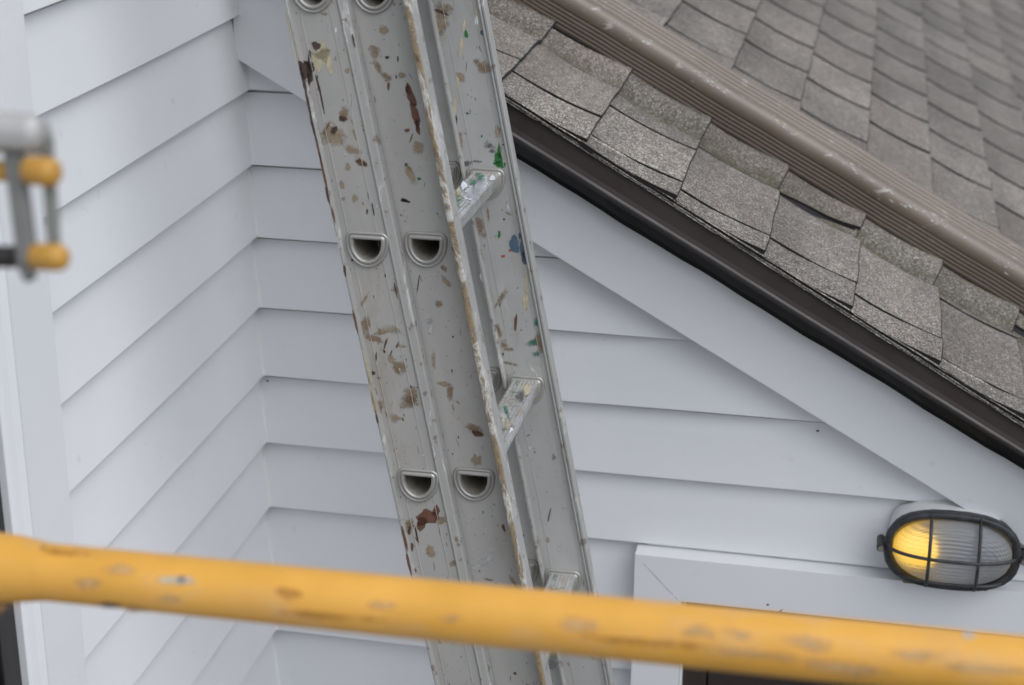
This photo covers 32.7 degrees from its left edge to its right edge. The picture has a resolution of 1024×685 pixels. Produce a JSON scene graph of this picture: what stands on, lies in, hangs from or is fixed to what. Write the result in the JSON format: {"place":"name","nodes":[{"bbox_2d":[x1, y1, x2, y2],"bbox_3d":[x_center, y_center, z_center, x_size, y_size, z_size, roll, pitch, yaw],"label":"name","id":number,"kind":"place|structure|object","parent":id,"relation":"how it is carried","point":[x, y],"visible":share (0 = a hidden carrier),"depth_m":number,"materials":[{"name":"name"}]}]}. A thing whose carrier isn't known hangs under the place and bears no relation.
{"place":"outdoors","nodes":[
{"label":"outdoors","id":0,"kind":"place"},
{"bbox_2d":[0,111,69,281],"bbox_3d":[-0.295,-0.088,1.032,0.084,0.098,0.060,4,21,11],"label":"scaffold bracket","id":1,"kind":"object","parent":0,"point":[22,136],"visible":1,"depth_m":1.02,"materials":[{"name":"metal"}]},
{"label":"ground","id":2,"kind":"structure","parent":0,"visible":0},
{"bbox_2d":[284,0,614,684],"bbox_3d":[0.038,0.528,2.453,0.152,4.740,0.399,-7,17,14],"label":"extension ladder","id":3,"kind":"object","parent":2,"relation":"on","point":[408,115],"visible":0.91,"depth_m":2.15,"materials":[{"name":"metal"}]},
{"bbox_2d":[0,0,1023,684],"bbox_3d":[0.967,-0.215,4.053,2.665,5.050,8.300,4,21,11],"label":"house","id":4,"kind":"structure","parent":2,"relation":"on","point":[784,388],"depth_m":2.61,"materials":[{"name":"white paint"}]},
{"bbox_2d":[0,0,87,684],"bbox_3d":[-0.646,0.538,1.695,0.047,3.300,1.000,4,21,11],"label":"window","id":5,"kind":"structure","parent":4,"relation":"in","point":[42,642],"depth_m":1.97,"materials":[{"name":"white paint"}]},
{"bbox_2d":[514,0,1023,314],"bbox_3d":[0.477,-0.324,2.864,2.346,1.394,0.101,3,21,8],"label":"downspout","id":6,"kind":"object","parent":4,"relation":"attached to","point":[826,160],"visible":0.99,"depth_m":2.83,"materials":[{"name":"paint"}]},
{"bbox_2d":[631,543,1023,684],"bbox_3d":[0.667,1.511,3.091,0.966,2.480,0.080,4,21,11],"label":"door","id":7,"kind":"structure","parent":4,"relation":"in","point":[661,573],"depth_m":2.67,"materials":[{"name":"white paint"}]},
{"bbox_2d":[877,499,1023,591],"bbox_3d":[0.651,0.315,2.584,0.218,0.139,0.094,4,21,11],"label":"wall lamp","id":8,"kind":"object","parent":4,"relation":"attached to","point":[944,544],"visible":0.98,"depth_m":2.56,"materials":[{"name":"metal"}]},
{"bbox_2d":[0,532,1023,684],"bbox_3d":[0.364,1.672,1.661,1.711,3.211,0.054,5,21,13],"label":"scaffold rail","id":9,"kind":"object","parent":2,"relation":"on","point":[796,646],"visible":1,"depth_m":1.18,"materials":[{"name":"yellow metal"}]}
]}

